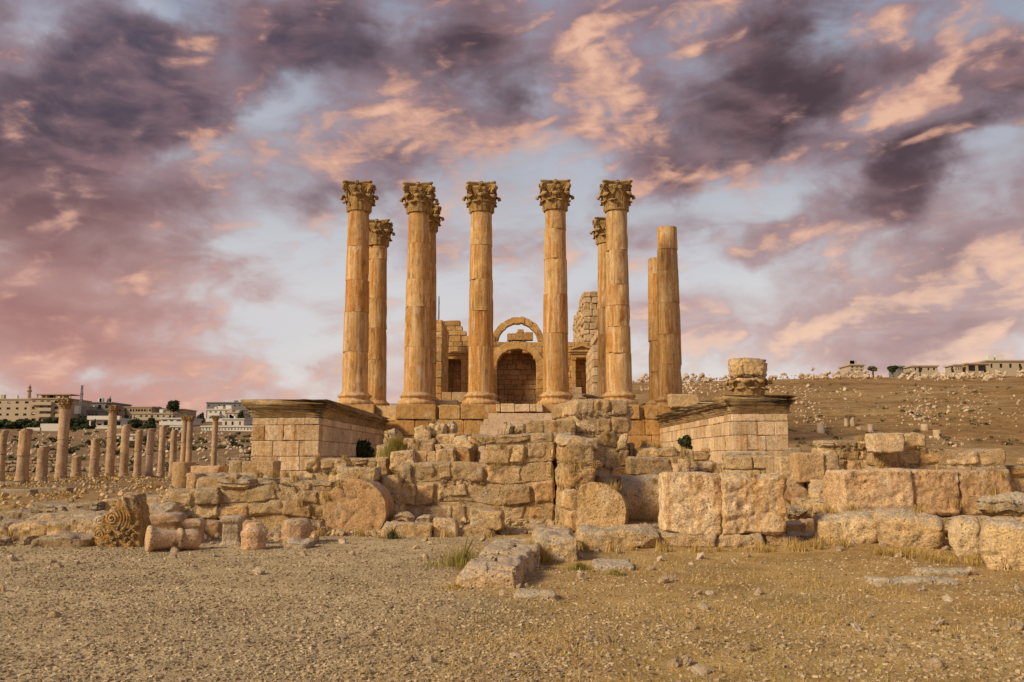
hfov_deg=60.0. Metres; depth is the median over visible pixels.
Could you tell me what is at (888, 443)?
stone block
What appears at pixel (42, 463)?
colonnade column
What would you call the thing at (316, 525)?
loose stone
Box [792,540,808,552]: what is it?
weed
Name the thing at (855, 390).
hillside rubble
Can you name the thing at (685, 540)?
base block
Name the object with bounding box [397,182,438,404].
temple column
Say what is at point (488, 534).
weed
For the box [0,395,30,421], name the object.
town house
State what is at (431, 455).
stone block
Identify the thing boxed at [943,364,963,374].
town house
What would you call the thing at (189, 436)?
colonnade column
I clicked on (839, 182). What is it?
sky
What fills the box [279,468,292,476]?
weed
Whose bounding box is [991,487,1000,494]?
weed
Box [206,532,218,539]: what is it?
weed
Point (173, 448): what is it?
colonnade column
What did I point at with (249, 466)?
stone block
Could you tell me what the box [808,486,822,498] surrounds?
stone block
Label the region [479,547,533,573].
fallen beam
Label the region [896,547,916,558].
weed
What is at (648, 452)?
stone block
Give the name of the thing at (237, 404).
town house
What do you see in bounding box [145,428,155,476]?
colonnade column
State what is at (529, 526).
kerb stone
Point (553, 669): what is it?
stone
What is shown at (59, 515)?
loose stone
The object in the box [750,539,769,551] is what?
weed
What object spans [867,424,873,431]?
column stub
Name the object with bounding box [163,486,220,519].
rubble wall
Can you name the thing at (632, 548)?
weed
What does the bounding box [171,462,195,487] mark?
column drum
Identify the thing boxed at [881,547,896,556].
weed
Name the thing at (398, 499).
stone block
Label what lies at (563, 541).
fallen block
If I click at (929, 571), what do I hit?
flat slab
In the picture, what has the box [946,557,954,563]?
weed
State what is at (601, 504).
column drum
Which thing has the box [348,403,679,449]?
podium
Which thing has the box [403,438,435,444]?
stone block
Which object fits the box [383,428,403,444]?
stone block
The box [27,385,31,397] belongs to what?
minaret
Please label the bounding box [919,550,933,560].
weed
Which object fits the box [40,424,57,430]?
garden wall
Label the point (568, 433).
stone block
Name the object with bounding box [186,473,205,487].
stone block
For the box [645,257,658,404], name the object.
temple column
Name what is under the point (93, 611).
gravel
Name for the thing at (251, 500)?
rubble wall
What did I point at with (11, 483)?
kerb stone
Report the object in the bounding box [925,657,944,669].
stone
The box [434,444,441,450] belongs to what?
stone block
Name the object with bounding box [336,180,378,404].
temple column
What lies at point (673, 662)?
stone
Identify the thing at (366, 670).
stone
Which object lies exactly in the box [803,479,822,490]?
stone block
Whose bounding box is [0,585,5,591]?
stone
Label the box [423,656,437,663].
stone
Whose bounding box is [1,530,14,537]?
weed
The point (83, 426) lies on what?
olive tree
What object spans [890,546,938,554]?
grass tuft
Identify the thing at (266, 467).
stone block
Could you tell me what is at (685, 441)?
shrub
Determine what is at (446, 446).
stone block
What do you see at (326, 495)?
weed
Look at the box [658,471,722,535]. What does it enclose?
paired block
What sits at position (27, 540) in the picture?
loose stone
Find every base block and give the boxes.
[657,529,716,547]
[715,533,764,547]
[762,532,788,545]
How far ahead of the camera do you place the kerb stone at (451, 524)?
19.37 m
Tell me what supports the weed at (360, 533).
on the ground at (862, 408)
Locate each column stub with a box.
[817,423,824,432]
[842,414,849,426]
[850,414,855,425]
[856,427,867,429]
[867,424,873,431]
[920,424,928,429]
[933,430,942,437]
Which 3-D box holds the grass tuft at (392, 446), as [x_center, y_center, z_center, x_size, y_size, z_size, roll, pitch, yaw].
[-3.053,2.628,23.181,1.197,0.791,0.931,0,-7,0]
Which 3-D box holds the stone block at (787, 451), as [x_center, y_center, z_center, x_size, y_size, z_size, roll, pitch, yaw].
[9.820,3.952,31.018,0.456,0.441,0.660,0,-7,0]
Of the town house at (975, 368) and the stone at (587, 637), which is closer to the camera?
the stone at (587, 637)
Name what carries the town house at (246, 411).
on the ground at (862, 408)
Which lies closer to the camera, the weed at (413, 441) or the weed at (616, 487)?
the weed at (616, 487)
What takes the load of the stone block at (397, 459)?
on the ruined wall at (519, 483)
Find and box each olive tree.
[0,419,10,428]
[3,418,32,428]
[22,420,46,428]
[43,417,58,423]
[70,416,86,426]
[70,424,94,429]
[127,418,142,427]
[136,423,155,428]
[147,417,156,427]
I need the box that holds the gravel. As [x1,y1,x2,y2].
[0,532,1023,681]
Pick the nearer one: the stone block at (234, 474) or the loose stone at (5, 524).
the loose stone at (5, 524)
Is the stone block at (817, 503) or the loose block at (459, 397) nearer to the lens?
the stone block at (817, 503)
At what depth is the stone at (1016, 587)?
11.33 m
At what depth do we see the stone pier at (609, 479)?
21.40 m
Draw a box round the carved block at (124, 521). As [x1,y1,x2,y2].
[93,492,150,546]
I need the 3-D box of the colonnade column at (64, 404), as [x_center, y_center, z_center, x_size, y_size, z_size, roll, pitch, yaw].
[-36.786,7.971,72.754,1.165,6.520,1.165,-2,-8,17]
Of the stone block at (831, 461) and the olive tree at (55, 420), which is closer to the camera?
the stone block at (831, 461)
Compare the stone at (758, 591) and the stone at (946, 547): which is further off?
the stone at (946, 547)
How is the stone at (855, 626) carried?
on the ground at (862, 408)
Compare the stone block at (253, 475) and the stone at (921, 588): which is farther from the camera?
the stone block at (253, 475)
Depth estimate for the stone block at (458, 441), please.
23.49 m
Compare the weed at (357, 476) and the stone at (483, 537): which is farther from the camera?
the weed at (357, 476)
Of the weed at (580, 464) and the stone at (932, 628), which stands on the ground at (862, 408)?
the stone at (932, 628)
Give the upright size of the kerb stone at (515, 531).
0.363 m
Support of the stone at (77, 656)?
on the ground at (862, 408)
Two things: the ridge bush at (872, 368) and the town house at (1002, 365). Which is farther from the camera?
the town house at (1002, 365)
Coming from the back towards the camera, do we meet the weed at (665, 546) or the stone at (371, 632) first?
the weed at (665, 546)
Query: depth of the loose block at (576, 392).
56.03 m
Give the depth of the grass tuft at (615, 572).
12.84 m
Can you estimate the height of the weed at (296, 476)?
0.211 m
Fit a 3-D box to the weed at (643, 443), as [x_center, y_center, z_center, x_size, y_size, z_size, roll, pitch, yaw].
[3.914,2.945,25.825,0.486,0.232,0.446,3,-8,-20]
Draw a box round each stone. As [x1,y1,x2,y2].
[0,482,25,484]
[0,489,37,494]
[0,519,31,536]
[0,536,12,545]
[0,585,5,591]
[7,554,17,561]
[8,519,59,540]
[19,535,38,544]
[30,487,73,492]
[30,531,94,547]
[32,509,107,519]
[46,515,95,535]
[47,610,61,617]
[54,562,63,567]
[70,513,105,532]
[73,654,82,658]
[147,501,184,513]
[168,553,177,558]
[170,546,179,551]
[204,519,222,536]
[240,475,253,478]
[242,638,250,643]
[252,566,264,574]
[257,475,276,484]
[261,482,272,485]
[274,535,280,540]
[283,537,314,548]
[309,533,318,542]
[311,521,325,533]
[336,633,347,639]
[339,538,345,543]
[359,666,370,674]
[364,629,375,635]
[381,520,432,536]
[400,654,414,663]
[422,553,428,559]
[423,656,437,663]
[433,517,458,536]
[447,592,453,597]
[458,525,496,536]
[479,535,486,540]
[496,529,522,534]
[500,645,511,651]
[509,651,520,657]
[524,523,546,529]
[546,524,569,527]
[550,667,557,672]
[576,570,585,579]
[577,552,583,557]
[582,394,598,398]
[584,634,592,640]
[593,547,601,552]
[602,634,611,643]
[615,547,620,553]
[645,565,654,569]
[657,575,668,582]
[661,626,668,630]
[667,657,678,666]
[668,575,675,581]
[683,655,692,665]
[686,620,697,629]
[690,663,709,674]
[695,589,702,594]
[696,552,704,559]
[698,602,710,609]
[705,590,714,594]
[740,642,753,651]
[754,588,761,594]
[836,546,844,550]
[850,621,860,630]
[874,582,882,586]
[878,541,886,546]
[882,629,889,635]
[894,551,902,557]
[916,585,924,590]
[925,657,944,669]
[929,625,939,631]
[934,617,945,624]
[941,545,949,550]
[942,595,953,601]
[965,566,977,574]
[976,491,1023,516]
[1007,618,1014,626]
[1011,621,1023,629]
[1012,583,1023,592]
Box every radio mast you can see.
[78,385,82,413]
[438,296,439,319]
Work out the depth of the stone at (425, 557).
14.82 m
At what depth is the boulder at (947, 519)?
17.99 m
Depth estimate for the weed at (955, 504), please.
18.16 m
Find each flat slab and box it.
[513,588,556,599]
[591,558,633,570]
[864,576,958,585]
[911,567,968,575]
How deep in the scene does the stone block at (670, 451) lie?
25.08 m
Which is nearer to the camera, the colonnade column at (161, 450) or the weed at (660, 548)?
the weed at (660, 548)
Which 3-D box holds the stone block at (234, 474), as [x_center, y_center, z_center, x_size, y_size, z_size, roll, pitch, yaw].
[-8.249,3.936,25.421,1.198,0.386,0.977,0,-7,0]
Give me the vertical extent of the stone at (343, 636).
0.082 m
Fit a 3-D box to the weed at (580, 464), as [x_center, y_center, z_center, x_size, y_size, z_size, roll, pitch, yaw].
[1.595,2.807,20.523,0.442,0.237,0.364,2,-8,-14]
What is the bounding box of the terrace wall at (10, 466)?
[5,454,251,471]
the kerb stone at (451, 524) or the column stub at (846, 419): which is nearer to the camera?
the kerb stone at (451, 524)
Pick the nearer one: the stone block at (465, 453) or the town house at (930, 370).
the stone block at (465, 453)
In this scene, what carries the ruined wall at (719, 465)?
on the ground at (862, 408)
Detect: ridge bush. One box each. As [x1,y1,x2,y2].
[867,366,877,376]
[887,365,898,376]
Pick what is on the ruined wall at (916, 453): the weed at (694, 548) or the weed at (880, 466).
the weed at (880, 466)
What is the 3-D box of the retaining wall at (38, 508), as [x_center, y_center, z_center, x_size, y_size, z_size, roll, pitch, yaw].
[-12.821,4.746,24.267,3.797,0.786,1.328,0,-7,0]
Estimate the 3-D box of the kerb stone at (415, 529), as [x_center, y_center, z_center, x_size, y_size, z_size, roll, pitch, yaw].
[-2.282,4.223,19.545,1.154,0.500,0.668,0,-7,0]
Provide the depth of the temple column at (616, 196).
53.05 m
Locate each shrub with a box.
[351,438,374,457]
[677,434,692,449]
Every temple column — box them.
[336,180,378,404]
[368,219,394,405]
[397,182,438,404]
[429,202,443,400]
[462,181,500,404]
[536,179,573,404]
[590,217,606,396]
[597,179,638,404]
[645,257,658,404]
[655,226,682,404]
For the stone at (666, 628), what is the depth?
8.78 m
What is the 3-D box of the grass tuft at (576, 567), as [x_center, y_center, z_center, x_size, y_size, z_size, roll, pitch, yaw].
[1.008,3.423,13.525,0.636,0.150,0.410,0,-7,0]
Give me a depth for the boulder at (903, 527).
16.43 m
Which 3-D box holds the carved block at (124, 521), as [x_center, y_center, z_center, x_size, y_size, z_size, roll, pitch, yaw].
[-7.573,3.510,17.334,1.014,1.097,0.849,0,-7,0]
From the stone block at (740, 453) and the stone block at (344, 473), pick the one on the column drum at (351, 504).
the stone block at (344, 473)
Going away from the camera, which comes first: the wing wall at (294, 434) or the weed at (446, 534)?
the weed at (446, 534)
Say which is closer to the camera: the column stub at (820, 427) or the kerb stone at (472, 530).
the kerb stone at (472, 530)
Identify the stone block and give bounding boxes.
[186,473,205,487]
[196,475,228,488]
[204,472,242,478]
[229,460,248,472]
[240,472,262,485]
[242,461,256,472]
[257,460,280,478]
[336,466,381,482]
[376,444,389,461]
[377,458,391,475]
[379,475,402,493]
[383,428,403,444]
[389,449,416,472]
[390,493,404,504]
[392,511,414,521]
[394,503,405,514]
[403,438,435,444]
[407,441,420,450]
[414,425,431,438]
[415,451,427,462]
[415,514,434,522]
[419,443,435,450]
[427,451,435,461]
[429,421,447,437]
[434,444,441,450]
[436,433,457,443]
[436,448,456,461]
[440,444,455,448]
[447,421,457,433]
[453,435,467,448]
[455,447,474,461]
[464,436,478,452]
[470,508,504,530]
[501,422,512,434]
[512,423,525,433]
[555,432,571,437]
[555,435,600,450]
[622,406,633,430]
[627,443,634,455]
[634,447,658,456]
[655,446,678,456]
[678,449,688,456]
[680,449,694,461]
[690,460,716,472]
[691,468,707,472]
[722,451,767,459]
[765,459,773,472]
[774,456,789,472]
[779,472,803,486]
[784,448,801,455]
[784,486,807,502]
[785,520,805,533]
[786,505,807,519]
[786,530,814,537]
[787,535,802,541]
[789,452,824,482]
[791,497,814,518]
[799,518,814,530]
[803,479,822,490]
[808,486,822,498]
[812,498,824,515]
[822,468,913,512]
[823,453,839,471]
[866,433,904,453]
[906,468,960,515]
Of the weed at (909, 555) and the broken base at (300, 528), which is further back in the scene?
the broken base at (300, 528)
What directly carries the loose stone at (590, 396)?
on the loose block
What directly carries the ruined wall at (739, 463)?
on the ground at (862, 408)
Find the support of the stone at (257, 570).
on the ground at (862, 408)
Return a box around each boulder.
[798,373,804,378]
[813,509,877,543]
[872,506,945,548]
[937,514,1023,534]
[948,515,980,556]
[959,372,964,378]
[979,517,1023,570]
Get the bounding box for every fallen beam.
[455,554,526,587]
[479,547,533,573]
[484,537,539,566]
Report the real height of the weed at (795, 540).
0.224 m
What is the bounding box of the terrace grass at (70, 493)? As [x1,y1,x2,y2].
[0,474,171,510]
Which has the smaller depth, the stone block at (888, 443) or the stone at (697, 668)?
the stone at (697, 668)
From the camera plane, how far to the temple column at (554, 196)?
53.04 m
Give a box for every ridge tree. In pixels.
[166,400,179,412]
[196,415,203,423]
[237,410,244,417]
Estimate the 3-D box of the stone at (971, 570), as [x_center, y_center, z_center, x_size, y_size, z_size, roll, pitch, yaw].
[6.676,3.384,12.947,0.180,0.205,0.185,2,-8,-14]
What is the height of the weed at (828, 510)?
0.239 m
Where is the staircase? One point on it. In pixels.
(493, 423)
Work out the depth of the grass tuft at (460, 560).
13.93 m
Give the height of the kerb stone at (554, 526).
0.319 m
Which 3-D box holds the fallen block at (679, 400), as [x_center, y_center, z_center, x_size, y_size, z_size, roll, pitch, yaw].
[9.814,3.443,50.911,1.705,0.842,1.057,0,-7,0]
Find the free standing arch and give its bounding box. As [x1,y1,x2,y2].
[493,316,542,341]
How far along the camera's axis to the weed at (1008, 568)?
13.49 m
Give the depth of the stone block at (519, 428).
23.23 m
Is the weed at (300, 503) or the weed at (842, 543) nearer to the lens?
the weed at (842, 543)
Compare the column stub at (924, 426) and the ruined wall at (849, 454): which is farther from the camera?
the column stub at (924, 426)
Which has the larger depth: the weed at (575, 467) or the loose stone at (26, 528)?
the weed at (575, 467)
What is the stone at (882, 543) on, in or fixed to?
on the ground at (862, 408)
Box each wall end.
[436,320,448,399]
[586,330,597,395]
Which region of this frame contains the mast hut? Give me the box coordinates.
[74,406,86,413]
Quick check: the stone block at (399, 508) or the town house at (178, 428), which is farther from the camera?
the town house at (178, 428)
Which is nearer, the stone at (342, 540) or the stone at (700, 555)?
the stone at (700, 555)
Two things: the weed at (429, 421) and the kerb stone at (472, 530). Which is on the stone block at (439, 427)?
the weed at (429, 421)
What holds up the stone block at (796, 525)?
on the ground at (862, 408)
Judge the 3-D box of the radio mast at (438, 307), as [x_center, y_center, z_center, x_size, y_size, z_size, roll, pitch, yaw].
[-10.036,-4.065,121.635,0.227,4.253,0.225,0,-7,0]
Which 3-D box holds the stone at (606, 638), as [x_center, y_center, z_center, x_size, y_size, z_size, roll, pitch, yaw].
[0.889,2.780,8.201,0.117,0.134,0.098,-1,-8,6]
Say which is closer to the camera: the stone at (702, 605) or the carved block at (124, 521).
the stone at (702, 605)
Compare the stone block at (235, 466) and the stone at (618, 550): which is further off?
the stone block at (235, 466)
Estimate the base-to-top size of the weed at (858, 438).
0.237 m
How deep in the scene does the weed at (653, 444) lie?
25.34 m
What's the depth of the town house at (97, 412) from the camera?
300.37 m
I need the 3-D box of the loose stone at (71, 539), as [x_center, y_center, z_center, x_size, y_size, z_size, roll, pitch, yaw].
[-8.602,3.939,17.285,1.170,0.421,1.094,0,-7,0]
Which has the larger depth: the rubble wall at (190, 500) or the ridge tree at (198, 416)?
the ridge tree at (198, 416)
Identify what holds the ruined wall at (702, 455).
on the ground at (862, 408)
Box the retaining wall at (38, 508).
[0,500,105,520]
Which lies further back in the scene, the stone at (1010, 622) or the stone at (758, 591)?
the stone at (758, 591)
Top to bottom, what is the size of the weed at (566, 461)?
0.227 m
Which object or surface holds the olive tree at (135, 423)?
on the ground at (862, 408)
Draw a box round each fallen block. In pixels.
[531,527,577,561]
[575,524,660,548]
[667,394,699,407]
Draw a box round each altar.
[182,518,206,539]
[218,515,245,545]
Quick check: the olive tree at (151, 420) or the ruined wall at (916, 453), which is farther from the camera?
the olive tree at (151, 420)
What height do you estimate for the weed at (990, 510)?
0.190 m
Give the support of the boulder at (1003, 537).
on the ground at (862, 408)
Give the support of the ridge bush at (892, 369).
on the ground at (862, 408)
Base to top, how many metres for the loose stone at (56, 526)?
0.506 m
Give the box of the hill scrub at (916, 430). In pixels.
[635,376,1023,446]
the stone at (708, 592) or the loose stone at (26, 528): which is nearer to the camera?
the stone at (708, 592)
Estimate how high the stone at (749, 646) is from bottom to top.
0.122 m
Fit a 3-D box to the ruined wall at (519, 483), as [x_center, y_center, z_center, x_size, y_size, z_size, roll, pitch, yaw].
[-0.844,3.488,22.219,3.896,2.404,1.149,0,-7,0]
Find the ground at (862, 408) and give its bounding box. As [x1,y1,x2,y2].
[0,376,1023,681]
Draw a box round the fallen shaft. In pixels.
[191,465,227,473]
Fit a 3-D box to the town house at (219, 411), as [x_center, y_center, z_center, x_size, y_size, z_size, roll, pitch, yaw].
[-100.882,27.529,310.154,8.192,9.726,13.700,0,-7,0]
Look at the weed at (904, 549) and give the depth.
15.32 m
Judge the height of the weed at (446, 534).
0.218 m
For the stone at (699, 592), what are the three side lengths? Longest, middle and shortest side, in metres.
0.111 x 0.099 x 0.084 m
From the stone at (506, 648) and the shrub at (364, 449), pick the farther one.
the shrub at (364, 449)
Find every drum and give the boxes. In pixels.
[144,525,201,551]
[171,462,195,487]
[323,478,393,533]
[576,482,628,527]
[618,474,658,520]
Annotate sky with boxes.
[0,0,1023,418]
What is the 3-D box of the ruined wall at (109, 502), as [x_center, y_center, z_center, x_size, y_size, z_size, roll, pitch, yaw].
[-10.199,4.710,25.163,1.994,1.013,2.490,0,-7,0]
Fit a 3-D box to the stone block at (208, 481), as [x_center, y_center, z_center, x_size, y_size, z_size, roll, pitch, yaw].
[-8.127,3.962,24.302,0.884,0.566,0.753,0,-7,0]
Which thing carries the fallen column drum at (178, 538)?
on the ground at (862, 408)
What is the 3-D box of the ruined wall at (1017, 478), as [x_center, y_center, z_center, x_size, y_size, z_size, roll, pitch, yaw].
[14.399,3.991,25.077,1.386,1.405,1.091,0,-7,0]
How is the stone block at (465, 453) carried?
on the ruined wall at (519, 483)
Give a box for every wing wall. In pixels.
[240,399,389,485]
[654,395,796,462]
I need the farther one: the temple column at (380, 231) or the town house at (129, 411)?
the town house at (129, 411)
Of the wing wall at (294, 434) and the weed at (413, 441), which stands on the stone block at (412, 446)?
the weed at (413, 441)
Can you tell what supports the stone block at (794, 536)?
on the ground at (862, 408)
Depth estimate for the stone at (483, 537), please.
18.33 m
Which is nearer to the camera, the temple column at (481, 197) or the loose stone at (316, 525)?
the loose stone at (316, 525)
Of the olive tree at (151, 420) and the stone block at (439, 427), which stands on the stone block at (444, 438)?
the stone block at (439, 427)
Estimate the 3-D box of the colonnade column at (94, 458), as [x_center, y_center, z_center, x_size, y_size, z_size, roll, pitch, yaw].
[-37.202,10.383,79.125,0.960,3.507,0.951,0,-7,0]
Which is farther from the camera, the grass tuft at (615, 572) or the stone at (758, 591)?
the grass tuft at (615, 572)
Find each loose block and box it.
[433,400,458,405]
[442,392,451,399]
[452,392,466,402]
[571,387,582,398]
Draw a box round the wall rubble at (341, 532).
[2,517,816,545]
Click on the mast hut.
(76, 410)
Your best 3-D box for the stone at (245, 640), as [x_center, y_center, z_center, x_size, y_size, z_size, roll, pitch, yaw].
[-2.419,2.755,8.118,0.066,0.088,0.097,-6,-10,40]
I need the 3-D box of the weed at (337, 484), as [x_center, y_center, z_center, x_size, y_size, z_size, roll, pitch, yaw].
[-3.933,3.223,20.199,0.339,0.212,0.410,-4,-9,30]
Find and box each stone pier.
[552,442,602,532]
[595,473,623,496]
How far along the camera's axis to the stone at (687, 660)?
7.32 m
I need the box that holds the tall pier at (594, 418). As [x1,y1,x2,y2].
[552,399,629,474]
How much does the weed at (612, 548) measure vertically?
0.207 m
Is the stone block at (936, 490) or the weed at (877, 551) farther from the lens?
the stone block at (936, 490)
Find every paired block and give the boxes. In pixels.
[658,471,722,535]
[718,472,786,535]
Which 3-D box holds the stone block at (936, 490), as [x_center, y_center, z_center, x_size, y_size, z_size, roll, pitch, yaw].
[8.713,3.198,18.829,1.067,0.970,1.221,0,-7,0]
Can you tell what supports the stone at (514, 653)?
on the ground at (862, 408)
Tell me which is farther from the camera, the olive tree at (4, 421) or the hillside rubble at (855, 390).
the olive tree at (4, 421)
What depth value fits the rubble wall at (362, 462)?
26.33 m
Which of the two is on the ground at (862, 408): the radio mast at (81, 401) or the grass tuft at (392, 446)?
the radio mast at (81, 401)
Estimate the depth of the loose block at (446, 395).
60.06 m
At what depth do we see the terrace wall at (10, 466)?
111.64 m
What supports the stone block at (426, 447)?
on the stone block at (420, 456)
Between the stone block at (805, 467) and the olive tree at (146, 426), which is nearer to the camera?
the stone block at (805, 467)
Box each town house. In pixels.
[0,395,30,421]
[30,394,91,421]
[78,410,108,418]
[87,416,131,428]
[90,398,131,415]
[117,434,146,440]
[118,407,165,418]
[131,409,186,422]
[157,409,196,417]
[159,418,202,425]
[170,426,181,430]
[200,426,252,430]
[206,400,244,417]
[206,405,234,421]
[221,414,252,425]
[224,408,249,418]
[242,409,252,418]
[838,361,865,376]
[889,366,904,377]
[903,365,938,377]
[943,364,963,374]
[962,363,987,376]
[973,355,1023,376]
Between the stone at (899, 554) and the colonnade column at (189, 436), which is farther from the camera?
the colonnade column at (189, 436)
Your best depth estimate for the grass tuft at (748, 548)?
16.54 m
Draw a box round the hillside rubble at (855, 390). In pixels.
[632,371,1023,446]
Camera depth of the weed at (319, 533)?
19.32 m
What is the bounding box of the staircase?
[479,413,551,463]
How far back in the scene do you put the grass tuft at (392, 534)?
18.81 m
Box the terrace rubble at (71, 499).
[0,475,178,508]
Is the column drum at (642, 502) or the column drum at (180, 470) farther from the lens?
the column drum at (180, 470)
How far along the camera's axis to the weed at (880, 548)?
15.68 m
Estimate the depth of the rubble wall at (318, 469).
25.30 m
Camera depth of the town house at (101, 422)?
254.77 m
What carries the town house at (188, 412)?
on the ground at (862, 408)
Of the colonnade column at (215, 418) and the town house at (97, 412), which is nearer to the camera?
the colonnade column at (215, 418)
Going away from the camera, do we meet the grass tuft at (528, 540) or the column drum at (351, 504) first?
the grass tuft at (528, 540)
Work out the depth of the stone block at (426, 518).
20.00 m
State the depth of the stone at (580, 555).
15.08 m
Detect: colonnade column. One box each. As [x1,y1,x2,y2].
[0,430,8,481]
[14,428,32,480]
[34,445,49,481]
[54,398,73,478]
[70,455,82,476]
[88,438,101,476]
[104,405,119,476]
[118,424,130,476]
[132,430,142,476]
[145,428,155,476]
[156,425,166,475]
[168,429,177,476]
[180,415,186,461]
[185,416,194,461]
[210,415,219,465]
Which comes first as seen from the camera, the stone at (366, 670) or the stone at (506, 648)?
the stone at (366, 670)
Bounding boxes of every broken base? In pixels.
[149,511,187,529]
[240,522,267,549]
[281,518,311,543]
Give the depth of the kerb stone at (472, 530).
19.46 m
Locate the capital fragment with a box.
[724,357,772,394]
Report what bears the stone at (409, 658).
on the ground at (862, 408)
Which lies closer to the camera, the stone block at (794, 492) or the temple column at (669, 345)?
the stone block at (794, 492)
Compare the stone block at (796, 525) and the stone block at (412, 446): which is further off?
the stone block at (412, 446)
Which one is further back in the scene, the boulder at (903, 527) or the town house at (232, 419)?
the town house at (232, 419)
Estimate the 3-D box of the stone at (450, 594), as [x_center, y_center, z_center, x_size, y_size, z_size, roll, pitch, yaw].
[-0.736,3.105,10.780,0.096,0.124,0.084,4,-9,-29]
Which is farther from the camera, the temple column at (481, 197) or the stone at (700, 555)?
the temple column at (481, 197)
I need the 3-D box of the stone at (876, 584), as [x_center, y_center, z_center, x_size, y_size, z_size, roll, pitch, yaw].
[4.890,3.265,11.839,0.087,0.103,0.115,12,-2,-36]
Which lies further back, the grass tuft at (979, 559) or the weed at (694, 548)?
the weed at (694, 548)
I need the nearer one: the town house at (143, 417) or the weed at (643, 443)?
the weed at (643, 443)
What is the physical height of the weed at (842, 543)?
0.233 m
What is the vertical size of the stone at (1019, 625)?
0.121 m
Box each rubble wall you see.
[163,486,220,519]
[217,476,336,528]
[304,458,350,480]
[349,458,376,466]
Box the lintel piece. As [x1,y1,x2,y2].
[954,469,1012,515]
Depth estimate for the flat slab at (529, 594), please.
10.64 m
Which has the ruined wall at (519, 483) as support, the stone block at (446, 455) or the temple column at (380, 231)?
the stone block at (446, 455)
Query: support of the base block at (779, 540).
on the ground at (862, 408)
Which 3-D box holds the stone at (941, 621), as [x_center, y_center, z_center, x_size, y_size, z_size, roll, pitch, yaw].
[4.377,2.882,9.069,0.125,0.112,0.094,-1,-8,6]
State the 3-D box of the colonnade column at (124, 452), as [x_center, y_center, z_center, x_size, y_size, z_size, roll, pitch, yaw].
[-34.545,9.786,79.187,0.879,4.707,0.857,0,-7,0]
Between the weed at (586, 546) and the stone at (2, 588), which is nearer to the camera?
the stone at (2, 588)
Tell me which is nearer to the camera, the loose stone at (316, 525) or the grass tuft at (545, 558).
the grass tuft at (545, 558)
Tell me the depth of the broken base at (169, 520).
18.56 m
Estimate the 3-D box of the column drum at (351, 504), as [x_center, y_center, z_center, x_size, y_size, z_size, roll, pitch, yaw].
[-3.525,3.890,20.464,1.479,1.427,0.866,-1,-8,6]
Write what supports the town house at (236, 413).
on the ground at (862, 408)
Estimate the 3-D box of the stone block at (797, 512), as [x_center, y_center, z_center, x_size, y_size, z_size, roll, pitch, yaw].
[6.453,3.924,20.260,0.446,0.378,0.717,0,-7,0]
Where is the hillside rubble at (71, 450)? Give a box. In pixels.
[6,428,251,470]
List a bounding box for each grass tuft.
[373,426,415,456]
[384,525,404,538]
[413,536,478,569]
[435,583,470,590]
[516,537,546,547]
[539,545,559,564]
[557,561,593,570]
[602,569,628,575]
[727,545,775,550]
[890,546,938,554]
[951,554,984,563]
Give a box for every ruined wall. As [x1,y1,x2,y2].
[102,490,166,510]
[392,448,480,474]
[400,432,554,520]
[526,419,575,462]
[572,291,597,344]
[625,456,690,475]
[694,447,710,461]
[713,462,724,472]
[723,455,771,473]
[811,440,867,469]
[864,432,1006,469]
[1006,458,1023,492]
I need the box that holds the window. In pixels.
[968,366,974,370]
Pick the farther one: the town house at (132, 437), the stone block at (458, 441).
the town house at (132, 437)
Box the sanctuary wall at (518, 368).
[443,320,595,405]
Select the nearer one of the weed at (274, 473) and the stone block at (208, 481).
the weed at (274, 473)
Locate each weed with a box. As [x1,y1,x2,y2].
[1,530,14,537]
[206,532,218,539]
[267,469,278,477]
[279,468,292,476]
[289,472,301,479]
[296,498,309,505]
[313,528,329,535]
[320,490,329,499]
[334,479,342,487]
[351,472,363,478]
[353,527,368,536]
[408,437,421,443]
[427,417,435,423]
[437,528,452,537]
[483,530,493,536]
[489,503,503,510]
[561,455,574,463]
[568,462,577,470]
[575,459,585,467]
[577,538,594,552]
[602,541,621,551]
[611,482,622,489]
[622,542,636,550]
[639,439,648,445]
[647,440,658,446]
[655,541,679,551]
[656,539,672,551]
[689,542,702,551]
[714,545,724,550]
[746,469,760,476]
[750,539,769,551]
[756,543,768,552]
[783,540,800,550]
[784,536,804,547]
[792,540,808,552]
[807,538,823,549]
[808,536,833,546]
[816,501,838,513]
[833,535,853,547]
[841,501,858,510]
[854,434,864,440]
[871,546,884,555]
[875,544,884,553]
[876,462,887,468]
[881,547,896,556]
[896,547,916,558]
[899,545,914,557]
[911,502,928,512]
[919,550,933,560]
[928,553,942,561]
[945,500,961,507]
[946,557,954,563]
[984,502,999,512]
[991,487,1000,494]
[996,469,1011,477]
[997,556,1019,570]

